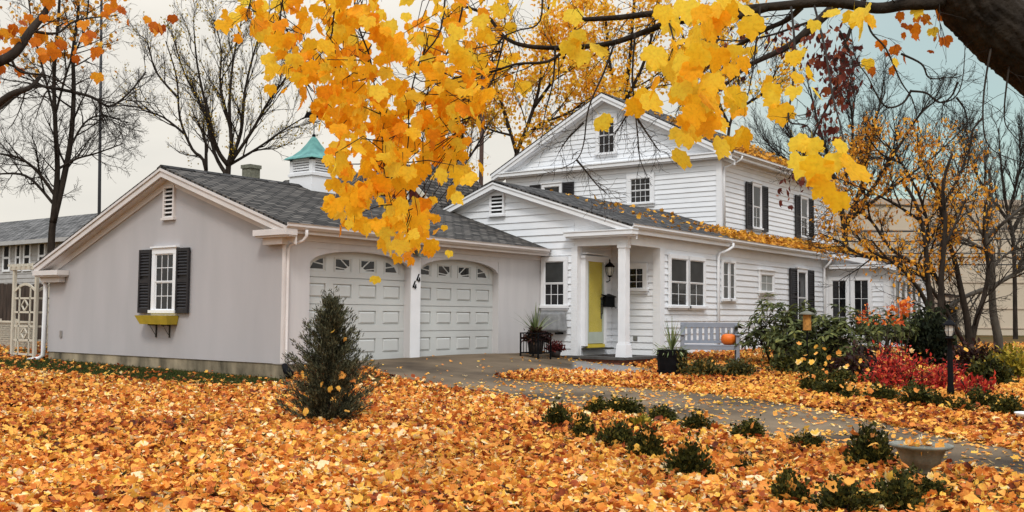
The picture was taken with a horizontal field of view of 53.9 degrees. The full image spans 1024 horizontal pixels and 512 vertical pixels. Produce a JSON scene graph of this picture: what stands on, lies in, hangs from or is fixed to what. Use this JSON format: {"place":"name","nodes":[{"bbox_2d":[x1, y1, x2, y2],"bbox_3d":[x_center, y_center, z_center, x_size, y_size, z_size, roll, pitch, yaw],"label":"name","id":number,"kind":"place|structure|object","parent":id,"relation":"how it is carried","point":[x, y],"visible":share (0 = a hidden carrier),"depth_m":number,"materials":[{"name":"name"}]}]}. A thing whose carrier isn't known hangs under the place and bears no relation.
{"place":"outdoors","nodes":[
{"label":"outdoors","id":0,"kind":"place"},
{"bbox_2d":[0,335,1023,511],"bbox_3d":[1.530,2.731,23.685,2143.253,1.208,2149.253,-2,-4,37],"label":"lawn","id":1,"kind":"structure","parent":0,"point":[1006,338],"depth_m":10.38,"materials":[{"name":"plant"}]},
{"bbox_2d":[0,319,32,348],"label":"lattice fence","id":2,"kind":"object","parent":1,"relation":"on","point":[2,325],"visible":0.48,"depth_m":25.29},
{"bbox_2d":[0,283,47,342],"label":"board fence","id":3,"kind":"object","parent":1,"relation":"on","point":[5,300],"visible":0.16,"depth_m":26.22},
{"bbox_2d":[8,263,49,356],"bbox_3d":[-11.330,1.389,24.348,1.330,2.356,1.200,-2,-4,37],"label":"garden arbour","id":4,"kind":"object","parent":1,"relation":"on","point":[35,287],"visible":0.56,"depth_m":23.98,"materials":[{"name":"wood"}]},
{"bbox_2d":[0,213,96,283],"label":"neighbour house","id":5,"kind":"structure","parent":1,"relation":"on","point":[24,242],"depth_m":46.92,"materials":[{"name":"wood"}]},
{"bbox_2d":[2,245,11,271],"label":"window","id":6,"kind":"structure","parent":5,"relation":"in","point":[6,259],"depth_m":47.13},
{"bbox_2d":[0,0,173,283],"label":"bare tree","id":7,"kind":"object","parent":1,"relation":"on","point":[57,191],"visible":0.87,"depth_m":33.12,"materials":[{"name":"brown plant"}]},
{"bbox_2d":[0,0,178,123],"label":"leaning maple","id":8,"kind":"object","parent":1,"relation":"on","point":[8,55],"visible":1,"depth_m":13.29,"materials":[{"name":"orange plant"}]},
{"bbox_2d":[97,0,102,214],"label":"antenna mast","id":9,"kind":"object","parent":1,"relation":"on","point":[99,155],"depth_m":44.04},
{"bbox_2d":[0,356,304,391],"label":"grass","id":10,"kind":"structure","parent":1,"relation":"on","point":[169,375],"depth_m":19.57,"materials":[{"name":"plant"}]},
{"bbox_2d":[105,6,227,170],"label":"bare tree","id":11,"kind":"object","parent":1,"relation":"on","point":[198,155],"visible":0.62,"depth_m":41.99,"materials":[{"name":"brown plant"}]},
{"bbox_2d":[158,0,326,173],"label":"bare tree","id":12,"kind":"object","parent":1,"relation":"on","point":[234,149],"visible":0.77,"depth_m":40.00,"materials":[{"name":"brown plant"}]},
{"bbox_2d":[274,286,381,421],"bbox_3d":[-2.316,1.274,12.551,1.331,1.829,1.407,2,-4,-22],"label":"juniper bush","id":13,"kind":"object","parent":1,"relation":"on","point":[327,360],"visible":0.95,"depth_m":12.44,"materials":[{"name":"green plant"}]},
{"bbox_2d":[241,160,481,206],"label":"background house","id":14,"kind":"structure","parent":1,"relation":"on","point":[251,170],"depth_m":37.97,"materials":[{"name":"grey"}]},
{"bbox_2d":[419,87,507,165],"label":"bare tree","id":15,"kind":"object","parent":1,"relation":"on","point":[479,142],"visible":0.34,"depth_m":49.61,"materials":[{"name":"brown plant"}]},
{"bbox_2d":[479,77,484,184],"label":"utility pole","id":16,"kind":"object","parent":1,"relation":"on","point":[481,154],"visible":0.05,"depth_m":51.91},
{"bbox_2d":[27,92,937,378],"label":"white house","id":17,"kind":"structure","parent":1,"relation":"on","point":[235,274],"depth_m":23.56,"materials":[{"name":"wood"}]},
{"bbox_2d":[134,315,178,337],"bbox_3d":[-7.274,1.441,20.605,1.120,0.450,0.289,-2,-4,37],"label":"window box","id":18,"kind":"object","parent":17,"relation":"attached to","point":[155,320],"visible":1,"depth_m":20.45,"materials":[{"name":"paint"}]},
{"bbox_2d":[148,245,179,315],"bbox_3d":[-7.154,0.515,20.694,0.900,1.442,0.100,-2,-4,37],"label":"window","id":19,"kind":"structure","parent":17,"relation":"in","point":[163,257],"depth_m":20.73,"materials":[{"name":"white glass"}]},
{"bbox_2d":[308,252,404,360],"bbox_3d":[-3.149,1.027,20.230,0.084,2.220,2.900,-2,-4,37],"label":"garage door","id":20,"kind":"structure","parent":17,"relation":"in","point":[379,308],"depth_m":20.46,"materials":[{"name":"white paint"}]},
{"bbox_2d":[420,260,492,356],"bbox_3d":[-1.310,1.186,22.689,0.084,2.220,2.850,-2,-4,37],"label":"garage door","id":21,"kind":"structure","parent":17,"relation":"in","point":[456,296],"depth_m":22.69,"materials":[{"name":"white paint"}]},
{"bbox_2d":[537,312,566,333],"bbox_3d":[0.952,1.639,24.602,0.756,0.538,0.397,-2,-4,37],"label":"air conditioner","id":22,"kind":"object","parent":17,"relation":"attached to","point":[557,323],"visible":0.69,"depth_m":24.40,"materials":[{"name":"grey plastic"}]},
{"bbox_2d":[538,256,568,310],"bbox_3d":[1.031,0.678,24.803,0.840,1.320,0.120,-2,-4,37],"label":"window","id":23,"kind":"structure","parent":17,"relation":"in","point":[554,270],"depth_m":24.81,"materials":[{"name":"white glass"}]},
{"bbox_2d":[588,261,602,343],"bbox_3d":[2.044,1.157,24.878,0.117,2.030,0.760,-2,-4,37],"label":"front door","id":24,"kind":"structure","parent":17,"relation":"in","point":[595,268],"depth_m":24.92,"materials":[{"name":"yellow paint"}]},
{"bbox_2d":[588,262,603,343],"bbox_3d":[2.059,1.156,24.867,0.025,1.990,0.720,-2,-4,37],"label":"storm door","id":25,"kind":"structure","parent":17,"relation":"in","point":[593,337],"depth_m":24.84,"materials":[{"name":"yellow glass"}]},
{"bbox_2d":[594,112,617,157],"bbox_3d":[3.280,-4.210,35.116,0.920,1.504,0.120,-2,-4,37],"label":"window","id":26,"kind":"structure","parent":17,"relation":"in","point":[599,148],"depth_m":35.10,"materials":[{"name":"white glass"}]},
{"bbox_2d":[616,263,648,293],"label":"window","id":27,"kind":"structure","parent":17,"relation":"in","point":[638,271],"depth_m":25.14,"materials":[{"name":"white glass"}]},
{"bbox_2d":[625,172,654,206],"bbox_3d":[4.345,-2.234,34.192,1.120,1.145,0.120,-2,-4,37],"label":"window","id":28,"kind":"structure","parent":17,"relation":"in","point":[643,195],"depth_m":34.18,"materials":[{"name":"white glass"}]},
{"bbox_2d":[550,189,737,236],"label":"roof leaves","id":29,"kind":"object","parent":17,"relation":"on","point":[654,211],"visible":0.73,"depth_m":28.53,"materials":[{"name":"orange plant"}]},
{"bbox_2d":[668,254,691,309],"bbox_3d":[4.244,0.673,25.565,0.120,1.395,1.110,-2,-4,37],"label":"window","id":30,"kind":"structure","parent":17,"relation":"in","point":[678,265],"depth_m":25.55,"materials":[{"name":"white glass"}]},
{"bbox_2d":[689,256,707,310],"bbox_3d":[4.842,0.725,26.365,0.120,1.395,1.070,-2,-4,37],"label":"window","id":31,"kind":"structure","parent":17,"relation":"in","point":[697,265],"depth_m":26.42,"materials":[{"name":"white glass"}]},
{"bbox_2d":[604,207,826,252],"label":"roof leaves","id":32,"kind":"object","parent":17,"relation":"on","point":[754,237],"visible":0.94,"depth_m":30.77,"materials":[{"name":"orange plant"}]},
{"bbox_2d":[721,259,730,302],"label":"window","id":33,"kind":"structure","parent":17,"relation":"in","point":[725,264],"depth_m":27.78,"materials":[{"name":"white glass"}]},
{"bbox_2d":[730,260,737,302],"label":"window","id":34,"kind":"structure","parent":17,"relation":"in","point":[732,263],"depth_m":28.18,"materials":[{"name":"white glass"}]},
{"bbox_2d":[645,110,839,183],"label":"roof leaves","id":35,"kind":"object","parent":17,"relation":"on","point":[758,154],"visible":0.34,"depth_m":35.79,"materials":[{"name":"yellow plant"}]},
{"bbox_2d":[751,181,763,231],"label":"window","id":36,"kind":"structure","parent":17,"relation":"in","point":[757,187],"depth_m":34.65,"materials":[{"name":"white glass"}]},
{"bbox_2d":[758,269,776,295],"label":"window","id":37,"kind":"structure","parent":17,"relation":"in","point":[766,278],"depth_m":30.03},
{"bbox_2d":[795,267,808,319],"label":"window","id":38,"kind":"structure","parent":17,"relation":"in","point":[802,272],"depth_m":32.42,"materials":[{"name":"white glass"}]},
{"bbox_2d":[799,194,809,239],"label":"window","id":39,"kind":"structure","parent":17,"relation":"in","point":[804,199],"depth_m":38.20,"materials":[{"name":"white glass"}]},
{"bbox_2d":[828,276,849,339],"bbox_3d":[11.017,1.749,33.947,0.760,2.107,0.120,-2,-4,37],"label":"window","id":40,"kind":"structure","parent":17,"relation":"in","point":[843,299],"depth_m":33.97,"materials":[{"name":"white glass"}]},
{"bbox_2d":[776,235,922,264],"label":"roof leaves","id":41,"kind":"object","parent":17,"relation":"on","point":[805,241],"visible":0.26,"depth_m":34.94,"materials":[{"name":"orange plant"}]},
{"bbox_2d":[850,276,872,339],"bbox_3d":[11.610,1.728,33.505,0.760,2.107,0.120,-2,-4,37],"label":"window","id":42,"kind":"structure","parent":17,"relation":"in","point":[860,289],"depth_m":33.55,"materials":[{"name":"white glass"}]},
{"bbox_2d":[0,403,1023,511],"bbox_3d":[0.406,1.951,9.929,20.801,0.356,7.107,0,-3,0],"label":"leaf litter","id":43,"kind":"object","parent":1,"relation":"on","point":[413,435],"visible":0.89,"depth_m":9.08,"materials":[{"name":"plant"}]},
{"bbox_2d":[0,340,1023,418],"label":"leaf litter","id":44,"kind":"object","parent":1,"relation":"on","point":[26,387],"visible":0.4,"depth_m":16.16,"materials":[{"name":"plant"}]},
{"bbox_2d":[453,0,635,175],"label":"yellow tree","id":45,"kind":"object","parent":1,"relation":"on","point":[534,75],"visible":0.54,"depth_m":53.71,"materials":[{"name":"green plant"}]},
{"bbox_2d":[540,396,573,426],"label":"boxwood shrub","id":46,"kind":"object","parent":1,"relation":"on","point":[552,417],"visible":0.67,"depth_m":12.13,"materials":[{"name":"green plant"}]},
{"bbox_2d":[568,407,599,439],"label":"boxwood shrub","id":47,"kind":"object","parent":1,"relation":"on","point":[583,428],"visible":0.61,"depth_m":11.13,"materials":[{"name":"green plant"}]},
{"bbox_2d":[580,393,611,414],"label":"boxwood shrub","id":48,"kind":"object","parent":1,"relation":"on","point":[598,405],"visible":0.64,"depth_m":13.44,"materials":[{"name":"green plant"}]},
{"bbox_2d":[595,415,635,449],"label":"boxwood shrub","id":49,"kind":"object","parent":1,"relation":"on","point":[618,432],"visible":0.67,"depth_m":10.47,"materials":[{"name":"green plant"}]},
{"bbox_2d":[214,0,1023,284],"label":"great maple","id":50,"kind":"object","parent":1,"relation":"on","point":[989,34],"visible":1,"depth_m":6.80,"materials":[{"name":"yellow plant"}]},
{"bbox_2d":[605,394,645,414],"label":"boxwood shrub","id":51,"kind":"object","parent":1,"relation":"on","point":[630,406],"visible":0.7,"depth_m":13.65,"materials":[{"name":"green plant"}]},
{"bbox_2d":[622,421,667,460],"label":"boxwood shrub","id":52,"kind":"object","parent":1,"relation":"on","point":[651,447],"visible":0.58,"depth_m":9.76,"materials":[{"name":"green plant"}]},
{"bbox_2d":[554,0,738,99],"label":"yellow tree","id":53,"kind":"object","parent":1,"relation":"on","point":[608,37],"visible":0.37,"depth_m":55.79,"materials":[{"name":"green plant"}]},
{"bbox_2d":[301,331,1007,494],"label":"leaf litter","id":54,"kind":"object","parent":1,"relation":"on","point":[849,481],"visible":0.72,"depth_m":11.15,"materials":[{"name":"plant"}]},
{"bbox_2d":[645,403,680,422],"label":"boxwood shrub","id":55,"kind":"object","parent":1,"relation":"on","point":[668,413],"visible":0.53,"depth_m":12.85,"materials":[{"name":"green plant"}]},
{"bbox_2d":[652,319,690,374],"bbox_3d":[3.265,1.846,20.444,0.795,1.306,0.934,3,-4,-36],"label":"barrel planter","id":56,"kind":"object","parent":1,"relation":"on","point":[671,360],"visible":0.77,"depth_m":20.25,"materials":[{"name":"black metal"}]},
{"bbox_2d":[660,431,715,478],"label":"boxwood shrub","id":57,"kind":"object","parent":1,"relation":"on","point":[689,459],"visible":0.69,"depth_m":8.73,"materials":[{"name":"green plant"}]},
{"bbox_2d":[676,408,715,432],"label":"boxwood shrub","id":58,"kind":"object","parent":1,"relation":"on","point":[692,419],"visible":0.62,"depth_m":11.79,"materials":[{"name":"green plant"}]},
{"bbox_2d":[683,355,731,376],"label":"cotoneaster hedge","id":59,"kind":"object","parent":1,"relation":"on","point":[704,367],"visible":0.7,"depth_m":19.97,"materials":[{"name":"green plant"}]},
{"bbox_2d":[680,322,739,359],"bbox_3d":[4.705,2.091,23.999,1.380,1.010,0.560,0,-3,8],"label":"garden bench","id":60,"kind":"object","parent":1,"relation":"on","point":[717,326],"visible":0.84,"depth_m":24.23,"materials":[{"name":"wood"}]},
{"bbox_2d":[656,0,807,144],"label":"yellow tree","id":61,"kind":"object","parent":1,"relation":"on","point":[785,77],"visible":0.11,"depth_m":57.35,"materials":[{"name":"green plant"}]},
{"bbox_2d":[721,357,760,378],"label":"cotoneaster hedge","id":62,"kind":"object","parent":1,"relation":"on","point":[739,367],"visible":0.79,"depth_m":20.13,"materials":[{"name":"green plant"}]},
{"bbox_2d":[723,414,769,441],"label":"boxwood shrub","id":63,"kind":"object","parent":1,"relation":"on","point":[745,429],"visible":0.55,"depth_m":11.20,"materials":[{"name":"green plant"}]},
{"bbox_2d":[733,292,800,361],"bbox_3d":[6.139,1.738,23.843,1.854,1.776,1.672,-2,-4,37],"label":"rhododendron","id":64,"kind":"object","parent":1,"relation":"on","point":[759,332],"visible":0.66,"depth_m":23.71,"materials":[{"name":"green plant"}]},
{"bbox_2d":[666,0,903,209],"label":"brown oak","id":65,"kind":"object","parent":1,"relation":"on","point":[840,78],"visible":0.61,"depth_m":11.20,"materials":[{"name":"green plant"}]},
{"bbox_2d":[764,463,815,507],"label":"boxwood shrub","id":66,"kind":"object","parent":1,"relation":"on","point":[800,491],"visible":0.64,"depth_m":7.62,"materials":[{"name":"green plant"}]},
{"bbox_2d":[759,300,836,365],"bbox_3d":[6.452,1.788,22.566,1.751,1.639,1.637,-2,-4,37],"label":"rhododendron","id":67,"kind":"object","parent":1,"relation":"on","point":[795,328],"visible":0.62,"depth_m":22.37,"materials":[{"name":"green plant"}]},
{"bbox_2d":[786,428,826,449],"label":"boxwood shrub","id":68,"kind":"object","parent":1,"relation":"on","point":[807,438],"visible":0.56,"depth_m":10.51,"materials":[{"name":"green plant"}]},
{"bbox_2d":[799,311,814,358],"bbox_3d":[6.216,1.852,21.225,0.325,1.387,0.330,-2,-4,37],"label":"bird feeder","id":69,"kind":"object","parent":1,"relation":"on","point":[806,320],"visible":0.98,"depth_m":21.18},
{"bbox_2d":[758,340,861,373],"bbox_3d":[6.409,2.198,21.424,2.485,0.849,2.312,2,-4,-23],"label":"undergrowth shrub","id":70,"kind":"object","parent":1,"relation":"on","point":[787,364],"visible":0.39,"depth_m":21.26,"materials":[{"name":"green plant"}]},
{"bbox_2d":[795,366,828,391],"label":"boxwood shrub","id":71,"kind":"object","parent":1,"relation":"on","point":[806,382],"visible":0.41,"depth_m":17.12,"materials":[{"name":"green plant"}]},
{"bbox_2d":[808,374,854,394],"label":"boxwood shrub","id":72,"kind":"object","parent":1,"relation":"on","point":[832,385],"visible":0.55,"depth_m":16.37,"materials":[{"name":"green plant"}]},
{"bbox_2d":[824,367,859,382],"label":"boxwood shrub","id":73,"kind":"object","parent":1,"relation":"on","point":[840,372],"visible":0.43,"depth_m":19.04,"materials":[{"name":"green plant"}]},
{"bbox_2d":[808,304,882,360],"bbox_3d":[7.211,1.827,22.157,1.717,1.560,1.744,-2,-4,37],"label":"rhododendron","id":74,"kind":"object","parent":1,"relation":"on","point":[834,332],"visible":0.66,"depth_m":21.88,"materials":[{"name":"green plant"}]},
{"bbox_2d":[804,474,889,511],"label":"boxwood shrub","id":75,"kind":"object","parent":1,"relation":"on","point":[842,497],"visible":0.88,"depth_m":7.32,"materials":[{"name":"green plant"}]},
{"bbox_2d":[822,339,902,374],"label":"undergrowth shrub","id":76,"kind":"object","parent":1,"relation":"on","point":[853,367],"visible":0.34,"depth_m":20.35,"materials":[{"name":"green plant"}]},
{"bbox_2d":[732,43,1003,247],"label":"bare tree","id":77,"kind":"object","parent":1,"relation":"on","point":[790,133],"visible":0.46,"depth_m":51.95,"materials":[{"name":"brown plant"}]},
{"bbox_2d":[842,418,898,471],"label":"boxwood shrub","id":78,"kind":"object","parent":1,"relation":"on","point":[860,449],"visible":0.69,"depth_m":9.40,"materials":[{"name":"green plant"}]},
{"bbox_2d":[854,303,904,360],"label":"burning bush","id":79,"kind":"object","parent":1,"relation":"on","point":[883,323],"visible":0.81,"depth_m":22.49,"materials":[{"name":"orange plant"}]},
{"bbox_2d":[862,377,899,400],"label":"boxwood shrub","id":80,"kind":"object","parent":1,"relation":"on","point":[883,392],"visible":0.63,"depth_m":15.49,"materials":[{"name":"green plant"}]},
{"bbox_2d":[852,307,919,356],"bbox_3d":[8.840,1.957,23.993,1.654,1.465,1.653,-2,-4,37],"label":"rhododendron","id":81,"kind":"object","parent":1,"relation":"on","point":[875,328],"visible":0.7,"depth_m":23.66,"materials":[{"name":"green plant"}]},
{"bbox_2d":[836,167,940,318],"bbox_3d":[9.504,0.217,25.054,3.162,4.992,1.353,2,-4,-24],"label":"dark trunk tree","id":82,"kind":"object","parent":1,"relation":"on","point":[926,270],"visible":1,"depth_m":25.32,"materials":[{"name":"brown plant"}]},
{"bbox_2d":[860,466,931,511],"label":"boxwood shrub","id":83,"kind":"object","parent":1,"relation":"on","point":[905,496],"visible":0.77,"depth_m":7.39,"materials":[{"name":"green plant"}]},
{"bbox_2d":[889,296,914,363],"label":"burning bush","id":84,"kind":"object","parent":1,"relation":"on","point":[903,304],"visible":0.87,"depth_m":23.01,"materials":[{"name":"orange plant"}]},
{"bbox_2d":[857,340,947,389],"bbox_3d":[6.908,1.968,17.815,1.634,0.956,1.658,-2,-4,37],"label":"azalea","id":85,"kind":"object","parent":1,"relation":"on","point":[886,375],"visible":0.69,"depth_m":17.60,"materials":[{"name":"red plant"}]},
{"bbox_2d":[797,99,1023,351],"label":"orange tree","id":86,"kind":"object","parent":1,"relation":"on","point":[969,328],"visible":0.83,"depth_m":27.94,"materials":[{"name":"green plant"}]},
{"bbox_2d":[889,376,940,405],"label":"boxwood shrub","id":87,"kind":"object","parent":1,"relation":"on","point":[920,395],"visible":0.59,"depth_m":14.92,"materials":[{"name":"green plant"}]},
{"bbox_2d":[888,434,953,475],"bbox_3d":[3.504,1.771,8.632,0.519,0.482,0.532,-2,-4,37],"label":"stone urn","id":88,"kind":"object","parent":1,"relation":"on","point":[925,455],"visible":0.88,"depth_m":8.52,"materials":[{"name":"grey stone"}]},
{"bbox_2d":[897,460,953,496],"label":"boxwood shrub","id":89,"kind":"object","parent":1,"relation":"on","point":[929,485],"visible":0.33,"depth_m":7.96,"materials":[{"name":"green plant"}]},
{"bbox_2d":[833,198,1023,334],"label":"beige building","id":90,"kind":"structure","parent":1,"relation":"on","point":[1005,288],"depth_m":62.11,"materials":[{"name":"paint"}]},
{"bbox_2d":[903,296,960,367],"bbox_3d":[10.077,1.847,24.011,1.305,1.842,1.394,2,-4,-18],"label":"yew bush","id":91,"kind":"object","parent":1,"relation":"on","point":[932,336],"visible":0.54,"depth_m":23.89,"materials":[{"name":"green plant"}]},
{"bbox_2d":[924,389,961,407],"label":"boxwood shrub","id":92,"kind":"object","parent":1,"relation":"on","point":[936,399],"visible":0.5,"depth_m":14.61,"materials":[{"name":"green plant"}]},
{"bbox_2d":[918,355,969,388],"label":"azalea","id":93,"kind":"object","parent":1,"relation":"on","point":[942,383],"visible":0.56,"depth_m":17.61,"materials":[{"name":"red plant"}]},
{"bbox_2d":[943,315,955,394],"bbox_3d":[7.076,1.653,16.283,0.209,1.400,0.209,-2,-4,37],"label":"lamp post","id":94,"kind":"object","parent":1,"relation":"on","point":[949,324],"visible":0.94,"depth_m":16.25,"materials":[{"name":"black metal"}]},
{"bbox_2d":[894,128,1023,351],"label":"bare tree","id":95,"kind":"object","parent":1,"relation":"on","point":[996,331],"visible":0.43,"depth_m":29.97,"materials":[{"name":"brown plant"}]},
{"bbox_2d":[940,396,978,411],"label":"boxwood shrub","id":96,"kind":"object","parent":1,"relation":"on","point":[968,407],"visible":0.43,"depth_m":14.08,"materials":[{"name":"green plant"}]},
{"bbox_2d":[922,136,1001,327],"bbox_3d":[11.623,-0.145,26.286,2.264,5.937,1.330,2,-4,-19],"label":"dark trunk tree","id":97,"kind":"object","parent":1,"relation":"on","point":[942,273],"visible":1,"depth_m":26.05,"materials":[{"name":"brown plant"}]},
{"bbox_2d":[940,332,1001,375],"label":"barberry hedge","id":98,"kind":"object","parent":1,"relation":"on","point":[965,357],"visible":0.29,"depth_m":21.04,"materials":[{"name":"green plant"}]},
{"bbox_2d":[954,370,1002,393],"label":"azalea","id":99,"kind":"object","parent":1,"relation":"on","point":[963,386],"visible":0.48,"depth_m":16.77,"materials":[{"name":"red plant"}]},
{"bbox_2d":[962,382,1002,407],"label":"boxwood shrub","id":100,"kind":"object","parent":1,"relation":"on","point":[980,395],"visible":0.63,"depth_m":14.64,"materials":[{"name":"green plant"}]},
{"bbox_2d":[943,94,1023,338],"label":"bare tree","id":101,"kind":"object","parent":1,"relation":"on","point":[1017,181],"visible":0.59,"depth_m":49.95,"materials":[{"name":"brown plant"}]},
{"bbox_2d":[964,349,1019,384],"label":"barberry hedge","id":102,"kind":"object","parent":1,"relation":"on","point":[992,365],"visible":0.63,"depth_m":18.82,"materials":[{"name":"green plant"}]},
{"bbox_2d":[983,341,1023,377],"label":"ninebark bush","id":103,"kind":"object","parent":1,"relation":"on","point":[1011,359],"visible":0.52,"depth_m":20.13,"materials":[{"name":"yellow plant"}]},
{"bbox_2d":[987,391,1023,415],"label":"boxwood shrub","id":104,"kind":"object","parent":1,"relation":"on","point":[1009,403],"visible":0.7,"depth_m":13.60,"materials":[{"name":"green plant"}]},
{"bbox_2d":[0,0,1023,222],"label":"sky","id":105,"kind":"structure","parent":0,"point":[500,150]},
{"bbox_2d":[570,361,643,371],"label":"garden path","id":106,"kind":"structure","parent":0,"point":[596,366],"depth_m":22.47,"materials":[{"name":"concrete"}]},
{"bbox_2d":[351,353,1023,477],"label":"driveway","id":107,"kind":"structure","parent":0,"point":[421,367],"depth_m":15.83,"materials":[{"name":"asphalt"}]},
{"bbox_2d":[513,304,553,358],"bbox_3d":[0.539,1.713,23.268,1.342,1.334,1.362,-2,-4,37],"label":"patio planter","id":108,"kind":"object","parent":107,"relation":"on","point":[536,338],"visible":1,"depth_m":23.09,"materials":[{"name":"black metal"}]},
{"bbox_2d":[545,339,565,357],"bbox_3d":[1.021,2.200,23.995,0.573,0.449,0.580,-2,-4,37],"label":"flower pot","id":109,"kind":"object","parent":107,"relation":"on","point":[557,348],"visible":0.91,"depth_m":23.90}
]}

